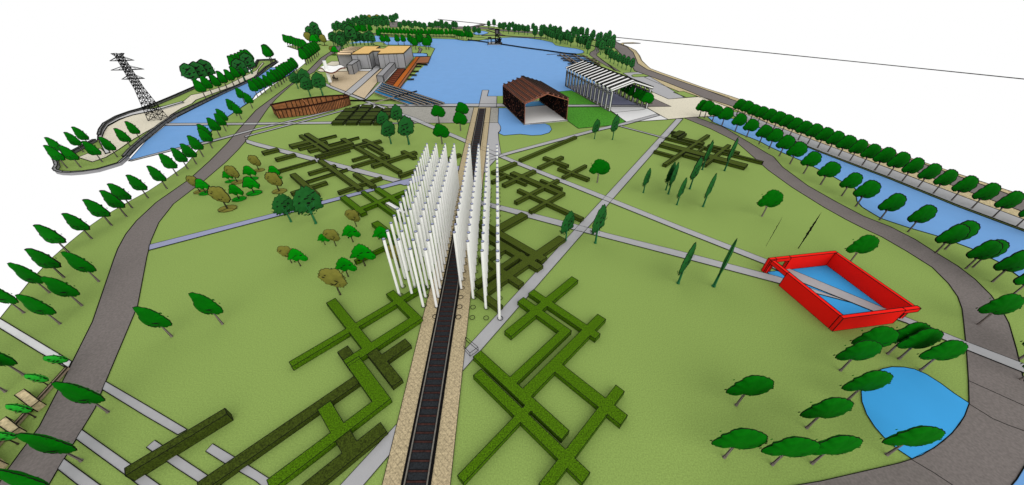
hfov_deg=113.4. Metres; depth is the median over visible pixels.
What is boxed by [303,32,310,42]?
olive tree
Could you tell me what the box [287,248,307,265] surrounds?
tree
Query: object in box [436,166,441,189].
white pole
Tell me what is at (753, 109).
round tree
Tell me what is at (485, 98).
quay
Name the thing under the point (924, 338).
round tree
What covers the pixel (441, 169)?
white pole
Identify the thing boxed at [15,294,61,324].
egg crowned tree
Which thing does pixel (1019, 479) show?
canal
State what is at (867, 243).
round tree
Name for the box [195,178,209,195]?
tree
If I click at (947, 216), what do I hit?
canal
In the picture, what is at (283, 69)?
egg crowned tree
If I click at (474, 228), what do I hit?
white pole
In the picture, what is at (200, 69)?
forest tree
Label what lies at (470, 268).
white pole
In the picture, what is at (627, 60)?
forest tree
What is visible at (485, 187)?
white pole
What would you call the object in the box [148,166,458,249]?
path
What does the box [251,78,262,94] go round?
egg crowned tree
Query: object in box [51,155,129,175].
retaining wall
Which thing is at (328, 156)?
hedge
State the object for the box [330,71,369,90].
terrace
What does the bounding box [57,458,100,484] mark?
path
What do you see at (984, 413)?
road joint
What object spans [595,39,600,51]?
forest tree
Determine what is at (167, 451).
hedge
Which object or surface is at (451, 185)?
white pole
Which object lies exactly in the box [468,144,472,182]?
white pole
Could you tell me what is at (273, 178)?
olive tree
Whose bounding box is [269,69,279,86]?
egg crowned tree
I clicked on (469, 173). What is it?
white pole
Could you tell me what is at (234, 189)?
tree
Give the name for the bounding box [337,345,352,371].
hedge
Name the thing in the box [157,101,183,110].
pale kerb
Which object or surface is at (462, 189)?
white pole
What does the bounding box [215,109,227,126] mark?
egg crowned tree
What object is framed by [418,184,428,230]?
white pole
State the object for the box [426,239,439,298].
white pole
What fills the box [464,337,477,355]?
wire box
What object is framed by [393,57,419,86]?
boardwalk
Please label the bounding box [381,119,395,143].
forest tree
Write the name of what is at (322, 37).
olive tree
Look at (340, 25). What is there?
forest tree
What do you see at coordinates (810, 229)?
sapling
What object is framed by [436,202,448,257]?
white pole
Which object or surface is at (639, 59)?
verge
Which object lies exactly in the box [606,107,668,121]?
floor
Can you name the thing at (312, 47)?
egg crowned tree
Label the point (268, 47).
egg crowned tree
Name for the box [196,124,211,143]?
egg crowned tree
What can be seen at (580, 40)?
forest tree
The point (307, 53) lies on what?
egg crowned tree
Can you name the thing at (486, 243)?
white pole
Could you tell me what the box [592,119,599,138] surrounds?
forest tree
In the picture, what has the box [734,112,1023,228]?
sidewalk
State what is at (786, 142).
round tree
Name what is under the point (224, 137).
path
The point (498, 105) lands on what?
path
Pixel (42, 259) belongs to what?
egg crowned tree
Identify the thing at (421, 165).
white pole
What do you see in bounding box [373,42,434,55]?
museum island
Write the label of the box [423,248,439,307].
white pole
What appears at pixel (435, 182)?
white pole
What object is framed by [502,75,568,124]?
timber shed
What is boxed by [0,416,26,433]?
planter box
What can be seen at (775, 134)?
round tree
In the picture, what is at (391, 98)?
pergola beam
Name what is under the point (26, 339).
path
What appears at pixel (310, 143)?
hedge
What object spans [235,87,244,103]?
egg crowned tree
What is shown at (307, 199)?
forest tree
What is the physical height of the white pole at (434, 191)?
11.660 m
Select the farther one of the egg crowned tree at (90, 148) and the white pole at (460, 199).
the egg crowned tree at (90, 148)
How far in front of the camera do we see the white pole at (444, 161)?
75.75 m
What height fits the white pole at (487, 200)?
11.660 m
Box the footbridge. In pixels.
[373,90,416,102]
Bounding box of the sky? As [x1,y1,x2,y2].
[0,0,1023,316]
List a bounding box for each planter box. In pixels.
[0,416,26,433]
[0,458,8,468]
[14,389,46,411]
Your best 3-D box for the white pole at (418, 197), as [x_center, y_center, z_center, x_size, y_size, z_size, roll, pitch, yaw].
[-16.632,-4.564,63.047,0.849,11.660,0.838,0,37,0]
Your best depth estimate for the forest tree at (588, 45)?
260.92 m
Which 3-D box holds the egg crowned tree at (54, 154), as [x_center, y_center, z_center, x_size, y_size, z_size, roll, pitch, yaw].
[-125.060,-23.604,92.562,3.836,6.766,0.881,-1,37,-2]
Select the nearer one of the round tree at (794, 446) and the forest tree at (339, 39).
the round tree at (794, 446)
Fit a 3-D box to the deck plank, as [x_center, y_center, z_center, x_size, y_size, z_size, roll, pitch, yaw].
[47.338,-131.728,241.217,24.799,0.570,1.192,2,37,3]
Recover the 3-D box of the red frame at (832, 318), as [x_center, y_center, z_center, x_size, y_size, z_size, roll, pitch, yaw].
[52.098,7.280,54.586,13.439,2.983,13.857,-5,37,-7]
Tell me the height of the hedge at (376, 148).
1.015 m
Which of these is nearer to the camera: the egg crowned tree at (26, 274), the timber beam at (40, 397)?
the timber beam at (40, 397)
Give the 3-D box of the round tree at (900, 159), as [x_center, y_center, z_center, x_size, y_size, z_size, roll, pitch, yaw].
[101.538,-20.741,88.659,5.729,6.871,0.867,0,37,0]
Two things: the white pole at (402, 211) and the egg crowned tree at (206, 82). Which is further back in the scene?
the egg crowned tree at (206, 82)
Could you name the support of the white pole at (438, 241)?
on the lawn at (670, 356)
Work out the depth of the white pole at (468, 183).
71.89 m
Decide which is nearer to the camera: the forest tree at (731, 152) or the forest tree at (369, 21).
the forest tree at (731, 152)
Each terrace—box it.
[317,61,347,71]
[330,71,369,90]
[352,69,381,97]
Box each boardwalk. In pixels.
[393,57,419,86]
[398,56,430,87]
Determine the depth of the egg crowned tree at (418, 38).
295.62 m
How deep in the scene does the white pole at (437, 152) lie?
78.85 m
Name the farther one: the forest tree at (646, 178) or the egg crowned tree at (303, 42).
the egg crowned tree at (303, 42)
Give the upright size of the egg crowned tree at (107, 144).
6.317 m
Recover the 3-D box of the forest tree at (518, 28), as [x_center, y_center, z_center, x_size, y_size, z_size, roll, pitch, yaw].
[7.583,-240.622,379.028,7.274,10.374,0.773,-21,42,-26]
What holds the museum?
on the lawn at (670, 356)
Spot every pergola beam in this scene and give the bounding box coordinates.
[373,92,408,104]
[376,89,418,104]
[377,88,425,104]
[378,86,431,104]
[381,84,441,104]
[382,83,444,103]
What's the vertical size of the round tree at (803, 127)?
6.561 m
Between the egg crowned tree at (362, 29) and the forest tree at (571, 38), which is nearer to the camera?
the forest tree at (571, 38)
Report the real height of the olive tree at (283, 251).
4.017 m
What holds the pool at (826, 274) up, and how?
in the red frame at (832, 318)
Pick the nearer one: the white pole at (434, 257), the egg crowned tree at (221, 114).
the white pole at (434, 257)
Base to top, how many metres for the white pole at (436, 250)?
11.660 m
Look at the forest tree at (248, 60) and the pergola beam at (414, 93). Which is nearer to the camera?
the pergola beam at (414, 93)
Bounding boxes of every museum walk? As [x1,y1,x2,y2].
[344,65,379,94]
[364,82,382,98]
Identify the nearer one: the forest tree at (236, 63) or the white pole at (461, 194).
the white pole at (461, 194)
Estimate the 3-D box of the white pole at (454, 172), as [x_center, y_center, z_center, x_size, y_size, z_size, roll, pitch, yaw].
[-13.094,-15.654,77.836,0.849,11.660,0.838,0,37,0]
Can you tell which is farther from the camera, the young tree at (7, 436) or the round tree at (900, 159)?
the round tree at (900, 159)
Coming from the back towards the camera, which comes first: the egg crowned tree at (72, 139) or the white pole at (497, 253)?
the egg crowned tree at (72, 139)
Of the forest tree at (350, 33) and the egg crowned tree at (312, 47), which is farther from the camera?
the forest tree at (350, 33)
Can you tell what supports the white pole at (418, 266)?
on the lawn at (670, 356)
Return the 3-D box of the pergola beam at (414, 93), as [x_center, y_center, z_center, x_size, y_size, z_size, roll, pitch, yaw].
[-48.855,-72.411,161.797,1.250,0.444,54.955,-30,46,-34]
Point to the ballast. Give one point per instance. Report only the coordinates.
(442, 468)
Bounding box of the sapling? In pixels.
[798,213,820,248]
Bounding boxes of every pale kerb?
[97,107,156,153]
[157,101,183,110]
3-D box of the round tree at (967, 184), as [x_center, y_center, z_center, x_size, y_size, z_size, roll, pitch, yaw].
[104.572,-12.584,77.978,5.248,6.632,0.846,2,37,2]
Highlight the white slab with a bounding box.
[385,202,404,213]
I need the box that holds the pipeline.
[502,44,576,54]
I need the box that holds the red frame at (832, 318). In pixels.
[761,251,921,331]
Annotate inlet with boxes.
[498,108,551,135]
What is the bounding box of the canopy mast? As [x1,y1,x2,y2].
[319,60,345,82]
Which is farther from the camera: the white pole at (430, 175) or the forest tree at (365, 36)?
the forest tree at (365, 36)
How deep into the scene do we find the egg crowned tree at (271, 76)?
168.12 m
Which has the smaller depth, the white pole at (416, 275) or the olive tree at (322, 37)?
the white pole at (416, 275)
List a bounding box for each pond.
[473,31,488,34]
[861,366,969,458]
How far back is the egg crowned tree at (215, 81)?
162.38 m
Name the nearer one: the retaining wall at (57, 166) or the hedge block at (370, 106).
the retaining wall at (57, 166)
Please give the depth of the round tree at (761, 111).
122.90 m
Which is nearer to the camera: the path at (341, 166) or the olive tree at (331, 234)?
the olive tree at (331, 234)
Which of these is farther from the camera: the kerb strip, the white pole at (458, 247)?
the kerb strip
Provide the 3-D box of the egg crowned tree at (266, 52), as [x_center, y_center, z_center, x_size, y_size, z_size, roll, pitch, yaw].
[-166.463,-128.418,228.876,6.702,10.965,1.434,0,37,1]
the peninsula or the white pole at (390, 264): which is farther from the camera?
the peninsula
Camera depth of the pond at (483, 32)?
388.94 m
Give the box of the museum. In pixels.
[337,45,412,68]
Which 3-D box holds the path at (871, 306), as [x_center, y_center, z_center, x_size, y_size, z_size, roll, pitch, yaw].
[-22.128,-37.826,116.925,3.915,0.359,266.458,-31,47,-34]
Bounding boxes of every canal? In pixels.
[129,61,297,159]
[708,117,1023,275]
[1011,466,1023,484]
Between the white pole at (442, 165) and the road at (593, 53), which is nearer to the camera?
the white pole at (442, 165)
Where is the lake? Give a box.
[353,35,594,103]
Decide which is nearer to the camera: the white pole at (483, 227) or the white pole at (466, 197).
the white pole at (483, 227)
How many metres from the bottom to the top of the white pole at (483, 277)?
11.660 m
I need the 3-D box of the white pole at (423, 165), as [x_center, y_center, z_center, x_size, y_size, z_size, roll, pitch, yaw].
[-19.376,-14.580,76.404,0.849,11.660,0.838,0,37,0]
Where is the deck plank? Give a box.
[561,58,594,59]
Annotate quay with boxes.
[479,90,496,107]
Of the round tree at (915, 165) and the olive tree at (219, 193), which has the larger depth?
the round tree at (915, 165)
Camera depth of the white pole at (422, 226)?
54.91 m
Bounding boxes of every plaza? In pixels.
[386,106,498,122]
[623,72,684,98]
[647,92,733,119]
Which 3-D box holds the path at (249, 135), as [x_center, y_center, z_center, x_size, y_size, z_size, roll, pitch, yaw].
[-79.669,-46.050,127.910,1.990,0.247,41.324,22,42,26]
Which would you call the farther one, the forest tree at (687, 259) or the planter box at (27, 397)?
the forest tree at (687, 259)
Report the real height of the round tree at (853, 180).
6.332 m
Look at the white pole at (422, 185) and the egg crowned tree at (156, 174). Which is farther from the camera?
the egg crowned tree at (156, 174)
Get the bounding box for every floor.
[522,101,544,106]
[565,83,639,104]
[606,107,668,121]
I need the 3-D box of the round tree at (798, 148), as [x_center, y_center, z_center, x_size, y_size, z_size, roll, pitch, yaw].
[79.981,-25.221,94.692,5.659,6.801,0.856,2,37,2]
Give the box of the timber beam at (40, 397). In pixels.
[0,367,69,445]
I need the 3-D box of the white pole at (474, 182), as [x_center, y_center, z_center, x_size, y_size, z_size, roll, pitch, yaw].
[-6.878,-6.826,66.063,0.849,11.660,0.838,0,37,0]
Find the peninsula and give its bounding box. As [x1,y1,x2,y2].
[382,34,487,40]
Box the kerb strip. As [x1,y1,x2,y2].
[795,141,1023,231]
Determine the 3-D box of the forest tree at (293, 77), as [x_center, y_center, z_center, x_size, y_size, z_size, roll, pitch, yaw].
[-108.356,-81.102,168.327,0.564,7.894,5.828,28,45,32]
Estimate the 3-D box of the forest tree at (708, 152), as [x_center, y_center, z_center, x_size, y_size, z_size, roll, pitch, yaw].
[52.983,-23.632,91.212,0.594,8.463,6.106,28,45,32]
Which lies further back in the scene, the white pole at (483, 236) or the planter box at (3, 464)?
the white pole at (483, 236)
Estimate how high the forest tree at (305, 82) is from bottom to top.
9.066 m
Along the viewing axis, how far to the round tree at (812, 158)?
89.02 m
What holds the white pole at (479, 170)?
on the lawn at (670, 356)
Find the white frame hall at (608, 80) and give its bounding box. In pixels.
[565,60,653,110]
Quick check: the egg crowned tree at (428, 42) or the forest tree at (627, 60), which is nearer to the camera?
the forest tree at (627, 60)
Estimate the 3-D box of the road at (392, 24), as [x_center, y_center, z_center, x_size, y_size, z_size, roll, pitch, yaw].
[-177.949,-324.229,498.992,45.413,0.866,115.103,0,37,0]
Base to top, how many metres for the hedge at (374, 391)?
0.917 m
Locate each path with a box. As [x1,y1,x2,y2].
[0,318,71,367]
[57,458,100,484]
[76,429,159,484]
[79,62,263,161]
[102,381,186,434]
[128,110,334,160]
[146,440,220,484]
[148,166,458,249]
[165,121,414,125]
[205,444,268,484]
[245,110,342,137]
[245,139,401,181]
[326,83,1023,372]
[340,119,682,484]
[375,103,644,106]
[481,35,544,38]
[481,200,852,302]
[482,122,500,172]
[485,113,659,161]
[619,125,664,138]
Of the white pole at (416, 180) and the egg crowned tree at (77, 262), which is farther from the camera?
the white pole at (416, 180)
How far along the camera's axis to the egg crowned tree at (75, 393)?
36.98 m
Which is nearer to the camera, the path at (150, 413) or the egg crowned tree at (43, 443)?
the egg crowned tree at (43, 443)
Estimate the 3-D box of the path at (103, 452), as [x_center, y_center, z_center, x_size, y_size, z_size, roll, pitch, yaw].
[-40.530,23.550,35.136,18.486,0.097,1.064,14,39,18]
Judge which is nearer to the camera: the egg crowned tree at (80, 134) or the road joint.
the road joint
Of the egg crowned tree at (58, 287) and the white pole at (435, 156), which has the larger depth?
the white pole at (435, 156)
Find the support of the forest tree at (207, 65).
on the island lawn at (71, 165)
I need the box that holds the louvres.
[379,84,439,104]
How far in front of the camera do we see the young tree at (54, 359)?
42.92 m
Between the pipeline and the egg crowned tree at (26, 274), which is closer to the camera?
the egg crowned tree at (26, 274)
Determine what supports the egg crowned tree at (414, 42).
on the lawn at (670, 356)
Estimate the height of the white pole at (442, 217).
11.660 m
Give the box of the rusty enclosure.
[270,94,350,118]
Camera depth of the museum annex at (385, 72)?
191.80 m
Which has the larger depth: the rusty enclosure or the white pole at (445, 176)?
the rusty enclosure
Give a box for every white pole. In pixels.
[382,238,401,295]
[386,229,405,287]
[389,222,406,279]
[392,215,408,271]
[396,208,411,263]
[396,238,415,296]
[399,201,412,251]
[400,230,415,287]
[401,195,413,249]
[403,222,419,278]
[404,190,415,241]
[406,215,422,271]
[407,184,417,232]
[408,247,426,307]
[409,179,418,221]
[409,208,424,263]
[411,174,420,214]
[411,202,423,256]
[411,238,428,297]
[413,170,421,206]
[414,196,425,247]
[414,230,430,288]
[415,165,425,211]
[416,190,426,238]
[417,161,425,196]
[417,222,432,279]
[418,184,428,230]
[419,157,423,174]
[419,215,431,271]
[420,179,430,225]
[421,153,427,191]
[421,208,433,263]
[422,175,427,195]
[423,150,429,189]
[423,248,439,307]
[424,146,430,181]
[424,170,432,219]
[424,202,435,254]
[426,143,432,179]
[426,166,434,214]
[426,196,432,222]
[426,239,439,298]
[428,161,435,206]
[428,190,436,240]
[428,231,442,288]
[429,157,436,197]
[430,185,441,235]
[431,154,438,195]
[431,180,440,229]
[431,223,444,280]
[432,150,436,169]
[433,175,442,225]
[433,215,445,272]
[434,147,437,165]
[434,209,447,264]
[435,143,438,161]
[435,170,440,195]
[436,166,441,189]
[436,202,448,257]
[438,162,442,187]
[438,196,448,250]
[439,158,443,184]
[440,154,444,179]
[440,190,450,243]
[441,185,451,237]
[442,150,445,174]
[443,147,446,169]
[443,180,452,231]
[444,143,447,165]
[444,175,452,225]
[445,170,454,220]
[447,166,455,215]
[448,162,455,210]
[449,158,457,205]
[450,154,458,201]
[451,150,458,196]
[452,147,459,192]
[452,231,463,289]
[453,143,460,188]
[454,223,464,280]
[455,216,464,272]
[456,209,466,264]
[458,202,467,257]
[459,196,466,250]
[460,191,466,239]
[461,185,467,237]
[462,180,468,230]
[463,171,469,215]
[463,175,468,223]
[464,166,469,213]
[465,162,470,208]
[466,154,471,200]
[466,158,471,202]
[466,240,476,298]
[467,150,471,191]
[467,231,476,289]
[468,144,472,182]
[468,147,472,190]
[468,223,476,280]
[469,216,477,272]
[470,203,478,257]
[470,209,478,265]
[471,197,479,250]
[472,185,478,238]
[472,191,479,244]
[473,180,480,232]
[474,171,480,220]
[474,175,478,223]
[475,162,481,210]
[475,166,481,215]
[476,154,482,201]
[476,158,480,206]
[477,144,481,187]
[477,147,481,192]
[477,151,481,197]
[480,249,488,309]
[481,232,486,282]
[481,240,486,295]
[482,217,488,272]
[482,224,487,277]
[483,197,490,251]
[483,203,487,248]
[483,210,487,260]
[484,181,488,224]
[484,186,488,234]
[484,191,490,244]
[485,166,490,216]
[485,171,490,221]
[496,232,501,290]
[496,240,502,299]
[496,249,502,309]
[496,259,502,320]
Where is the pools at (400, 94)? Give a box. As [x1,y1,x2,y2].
[374,84,442,103]
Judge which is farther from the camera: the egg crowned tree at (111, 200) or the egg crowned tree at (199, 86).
the egg crowned tree at (199, 86)
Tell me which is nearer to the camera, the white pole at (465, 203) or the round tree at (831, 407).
the round tree at (831, 407)
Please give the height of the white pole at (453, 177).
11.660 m
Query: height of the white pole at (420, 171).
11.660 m
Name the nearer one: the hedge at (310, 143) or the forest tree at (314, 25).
the hedge at (310, 143)
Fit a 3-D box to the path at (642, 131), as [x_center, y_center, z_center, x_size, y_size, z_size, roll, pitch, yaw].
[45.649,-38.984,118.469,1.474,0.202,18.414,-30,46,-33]
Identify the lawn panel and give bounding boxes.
[559,90,596,104]
[567,107,624,128]
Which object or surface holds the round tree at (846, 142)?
on the sidewalk
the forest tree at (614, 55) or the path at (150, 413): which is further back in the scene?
the forest tree at (614, 55)
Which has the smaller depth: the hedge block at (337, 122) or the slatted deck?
the hedge block at (337, 122)
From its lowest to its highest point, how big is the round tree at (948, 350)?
6.414 m
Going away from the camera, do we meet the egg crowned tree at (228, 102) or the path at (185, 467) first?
the path at (185, 467)
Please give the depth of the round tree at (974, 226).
61.57 m
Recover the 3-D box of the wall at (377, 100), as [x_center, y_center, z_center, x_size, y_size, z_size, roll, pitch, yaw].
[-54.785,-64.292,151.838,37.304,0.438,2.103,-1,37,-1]
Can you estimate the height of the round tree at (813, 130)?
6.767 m
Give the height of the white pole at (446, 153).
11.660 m
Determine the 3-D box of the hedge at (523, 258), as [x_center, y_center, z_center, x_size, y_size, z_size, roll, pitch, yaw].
[-2.089,1.217,64.329,18.757,0.940,25.415,24,43,28]
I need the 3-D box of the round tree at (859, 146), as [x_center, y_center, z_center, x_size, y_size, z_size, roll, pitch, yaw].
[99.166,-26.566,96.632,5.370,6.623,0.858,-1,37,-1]
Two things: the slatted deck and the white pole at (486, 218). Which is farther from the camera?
the slatted deck
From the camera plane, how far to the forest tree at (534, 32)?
344.14 m
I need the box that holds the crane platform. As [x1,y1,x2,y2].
[487,29,501,44]
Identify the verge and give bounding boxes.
[619,42,1023,199]
[647,76,1023,218]
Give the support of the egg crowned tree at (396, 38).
on the lawn at (670, 356)
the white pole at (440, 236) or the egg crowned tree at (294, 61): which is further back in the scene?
the egg crowned tree at (294, 61)
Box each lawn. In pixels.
[0,20,1023,484]
[59,60,274,170]
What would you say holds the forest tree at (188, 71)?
on the island lawn at (71, 165)
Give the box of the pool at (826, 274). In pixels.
[768,265,881,314]
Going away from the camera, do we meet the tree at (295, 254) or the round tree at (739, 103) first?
the tree at (295, 254)
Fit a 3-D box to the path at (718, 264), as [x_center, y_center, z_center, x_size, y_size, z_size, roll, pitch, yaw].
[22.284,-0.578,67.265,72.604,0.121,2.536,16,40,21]
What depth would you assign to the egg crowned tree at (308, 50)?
229.89 m
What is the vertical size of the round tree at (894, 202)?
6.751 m
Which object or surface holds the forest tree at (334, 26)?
on the lawn at (670, 356)
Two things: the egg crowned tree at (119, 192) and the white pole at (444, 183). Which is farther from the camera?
the egg crowned tree at (119, 192)
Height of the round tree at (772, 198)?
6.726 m
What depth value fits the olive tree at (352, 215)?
69.30 m
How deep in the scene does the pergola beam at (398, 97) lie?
153.22 m
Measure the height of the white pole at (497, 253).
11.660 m
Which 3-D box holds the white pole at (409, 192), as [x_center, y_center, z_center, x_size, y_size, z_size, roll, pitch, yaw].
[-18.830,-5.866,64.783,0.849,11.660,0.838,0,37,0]
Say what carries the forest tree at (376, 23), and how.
on the lawn at (670, 356)
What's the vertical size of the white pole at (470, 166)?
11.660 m
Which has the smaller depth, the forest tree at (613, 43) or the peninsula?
the forest tree at (613, 43)
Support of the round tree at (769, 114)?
on the sidewalk
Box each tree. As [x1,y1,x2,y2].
[0,289,25,313]
[0,352,24,375]
[0,430,19,444]
[0,468,48,484]
[5,403,36,417]
[7,262,50,293]
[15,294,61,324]
[15,432,83,461]
[24,248,64,277]
[24,373,48,385]
[33,224,69,251]
[40,276,82,305]
[43,145,67,167]
[43,354,68,366]
[44,137,61,153]
[51,381,109,413]
[58,145,80,167]
[61,213,92,238]
[61,251,99,281]
[63,132,83,151]
[71,126,88,140]
[81,141,102,161]
[82,199,112,225]
[98,136,117,156]
[99,190,127,216]
[107,183,132,207]
[113,128,130,145]
[124,121,139,137]
[125,174,148,197]
[132,306,172,336]
[146,165,167,188]
[158,153,177,175]
[170,148,187,168]
[179,63,199,80]
[179,143,196,163]
[185,175,206,193]
[187,135,203,156]
[188,292,223,324]
[189,61,208,76]
[192,79,206,97]
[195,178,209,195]
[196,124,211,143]
[197,59,215,78]
[197,128,212,148]
[199,76,212,94]
[206,117,220,136]
[207,186,236,212]
[209,74,221,91]
[214,113,226,129]
[215,71,227,87]
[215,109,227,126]
[222,171,234,182]
[223,69,234,85]
[224,165,242,184]
[225,99,236,115]
[227,55,233,65]
[228,184,246,201]
[229,66,240,82]
[230,103,242,119]
[231,58,248,80]
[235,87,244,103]
[239,52,255,73]
[239,67,245,78]
[242,92,253,108]
[242,166,258,179]
[242,176,261,195]
[247,79,258,96]
[247,155,264,171]
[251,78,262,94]
[256,76,266,92]
[261,45,272,62]
[262,44,273,61]
[262,75,272,91]
[264,172,286,193]
[266,71,276,87]
[268,165,281,178]
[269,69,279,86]
[271,193,294,221]
[273,69,283,84]
[275,66,285,82]
[277,246,291,262]
[278,65,287,80]
[280,63,290,78]
[282,62,292,71]
[287,59,296,72]
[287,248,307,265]
[289,57,298,71]
[289,72,299,88]
[292,186,323,223]
[297,47,307,64]
[297,68,310,79]
[300,39,306,46]
[300,75,312,96]
[302,48,309,63]
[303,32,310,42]
[303,46,312,61]
[304,44,314,60]
[305,26,314,33]
[307,43,316,58]
[309,21,318,31]
[309,34,317,41]
[310,42,318,56]
[311,72,326,95]
[315,28,321,36]
[317,234,329,243]
[318,268,347,294]
[319,34,327,45]
[322,229,340,245]
[328,32,334,45]
[331,23,337,32]
[331,46,338,55]
[335,34,344,49]
[335,257,356,276]
[338,22,343,31]
[341,225,360,241]
[344,24,357,45]
[344,209,360,226]
[350,243,375,265]
[360,24,365,32]
[360,33,365,44]
[363,32,369,45]
[367,18,372,25]
[367,24,372,30]
[368,33,375,45]
[372,226,390,242]
[373,18,379,27]
[376,110,388,124]
[379,18,384,26]
[380,34,384,43]
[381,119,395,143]
[384,18,389,27]
[384,34,390,44]
[384,245,405,267]
[390,104,402,121]
[394,34,399,44]
[397,115,414,144]
[400,34,405,44]
[411,37,417,48]
[416,34,421,45]
[422,37,426,49]
[425,37,430,49]
[431,105,445,122]
[433,123,449,143]
[453,111,467,130]
[455,102,468,113]
[506,23,510,33]
[516,24,520,33]
[532,27,536,38]
[558,33,562,41]
[559,210,574,240]
[565,31,570,44]
[569,34,573,46]
[578,36,582,44]
[582,36,586,48]
[585,40,590,53]
[589,159,609,182]
[590,204,606,243]
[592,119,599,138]
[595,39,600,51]
[598,39,604,54]
[606,38,610,46]
[607,30,611,37]
[608,50,613,61]
[610,38,615,47]
[610,114,619,139]
[612,51,617,63]
[616,53,621,65]
[620,54,625,67]
[624,56,630,68]
[627,86,637,101]
[629,57,634,71]
[632,88,642,101]
[638,90,645,105]
[641,92,653,108]
[642,168,650,192]
[665,162,675,189]
[667,162,678,193]
[676,178,686,204]
[676,242,695,283]
[688,156,702,188]
[695,99,706,116]
[700,100,714,117]
[701,140,713,169]
[702,173,716,206]
[708,104,722,121]
[710,427,767,458]
[711,239,736,287]
[718,107,733,125]
[723,137,738,170]
[724,375,773,406]
[731,113,746,131]
[733,98,745,114]
[740,100,753,113]
[743,118,759,137]
[747,104,760,118]
[754,106,768,120]
[755,124,772,143]
[757,189,783,216]
[759,436,820,465]
[762,108,776,123]
[766,128,783,148]
[769,111,785,128]
[775,135,795,155]
[778,114,794,129]
[786,117,802,134]
[786,141,807,163]
[795,120,812,139]
[798,397,853,428]
[800,151,821,173]
[805,123,822,143]
[810,434,862,464]
[814,127,834,147]
[817,161,841,184]
[825,130,844,151]
[833,340,882,371]
[835,135,856,155]
[839,172,862,195]
[840,370,893,398]
[845,234,879,261]
[848,139,868,160]
[850,326,899,346]
[853,180,881,206]
[860,143,881,164]
[872,147,896,170]
[878,193,906,219]
[880,425,945,455]
[886,151,910,175]
[886,322,931,354]
[895,328,943,359]
[901,157,924,180]
[907,204,937,231]
[917,163,942,186]
[917,340,968,370]
[933,169,958,193]
[934,223,970,253]
[944,220,980,249]
[951,175,978,200]
[964,239,1002,268]
[971,182,1001,208]
[972,239,1009,267]
[976,293,1023,324]
[991,250,1023,281]
[992,190,1023,216]
[1013,273,1023,293]
[1015,209,1023,226]
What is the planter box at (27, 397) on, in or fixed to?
on the lawn at (670, 356)
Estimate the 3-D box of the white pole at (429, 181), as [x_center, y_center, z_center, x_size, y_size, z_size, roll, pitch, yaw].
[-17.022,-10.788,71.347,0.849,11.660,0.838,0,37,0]
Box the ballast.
[382,107,490,484]
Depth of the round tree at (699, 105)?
129.85 m
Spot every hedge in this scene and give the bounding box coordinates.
[124,408,233,480]
[197,376,360,484]
[261,147,279,155]
[266,356,391,484]
[274,153,296,161]
[278,159,316,172]
[288,133,359,153]
[289,159,382,195]
[289,284,427,369]
[302,422,387,484]
[314,142,366,158]
[319,149,350,159]
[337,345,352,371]
[340,187,411,221]
[351,138,417,173]
[354,241,397,264]
[367,339,411,389]
[371,220,401,241]
[398,153,461,178]
[457,276,627,484]
[474,212,565,312]
[490,169,583,222]
[491,161,517,175]
[518,136,576,162]
[537,156,568,169]
[557,164,589,181]
[653,134,763,169]
[670,130,684,138]
[677,133,686,139]
[683,153,703,160]
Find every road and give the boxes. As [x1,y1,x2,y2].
[0,46,340,484]
[389,21,412,26]
[427,26,595,40]
[589,45,620,71]
[615,41,1023,210]
[643,98,670,106]
[685,117,1023,484]
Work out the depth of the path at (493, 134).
113.19 m
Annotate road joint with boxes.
[911,381,1023,484]
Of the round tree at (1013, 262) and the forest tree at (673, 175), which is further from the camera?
the forest tree at (673, 175)
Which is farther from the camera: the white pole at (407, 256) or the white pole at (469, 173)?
the white pole at (469, 173)
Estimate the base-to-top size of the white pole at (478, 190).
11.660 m
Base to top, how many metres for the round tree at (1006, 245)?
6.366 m
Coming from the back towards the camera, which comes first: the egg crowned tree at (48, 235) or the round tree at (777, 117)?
the round tree at (777, 117)
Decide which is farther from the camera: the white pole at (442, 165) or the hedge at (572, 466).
the white pole at (442, 165)
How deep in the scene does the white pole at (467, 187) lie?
70.12 m
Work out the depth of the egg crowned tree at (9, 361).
41.74 m
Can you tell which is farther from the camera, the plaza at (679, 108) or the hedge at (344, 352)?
the plaza at (679, 108)
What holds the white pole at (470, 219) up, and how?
on the lawn at (670, 356)
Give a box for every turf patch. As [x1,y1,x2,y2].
[614,89,652,104]
[631,74,649,76]
[673,91,698,97]
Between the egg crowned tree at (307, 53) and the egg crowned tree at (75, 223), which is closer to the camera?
the egg crowned tree at (75, 223)
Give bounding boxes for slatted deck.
[386,68,405,84]
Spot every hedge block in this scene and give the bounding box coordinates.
[331,120,345,125]
[335,116,349,120]
[338,112,353,116]
[342,108,356,112]
[345,120,358,125]
[349,116,362,121]
[352,112,366,116]
[356,108,369,111]
[359,104,373,108]
[359,120,372,125]
[362,116,376,121]
[365,112,378,116]
[369,108,382,111]
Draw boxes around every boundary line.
[442,19,1023,79]
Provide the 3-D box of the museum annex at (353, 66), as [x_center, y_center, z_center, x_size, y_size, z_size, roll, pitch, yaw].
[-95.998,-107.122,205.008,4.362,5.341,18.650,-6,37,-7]
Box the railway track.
[401,108,485,484]
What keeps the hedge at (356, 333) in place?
on the lawn at (670, 356)
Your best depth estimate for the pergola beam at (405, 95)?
155.89 m
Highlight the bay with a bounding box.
[413,53,427,56]
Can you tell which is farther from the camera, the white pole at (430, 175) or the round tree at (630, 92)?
the round tree at (630, 92)
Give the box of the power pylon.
[110,53,167,120]
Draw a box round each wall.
[51,139,97,159]
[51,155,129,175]
[96,107,141,135]
[121,60,277,156]
[141,58,275,108]
[350,99,429,100]
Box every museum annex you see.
[346,59,361,73]
[376,62,395,81]
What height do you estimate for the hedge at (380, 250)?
0.933 m

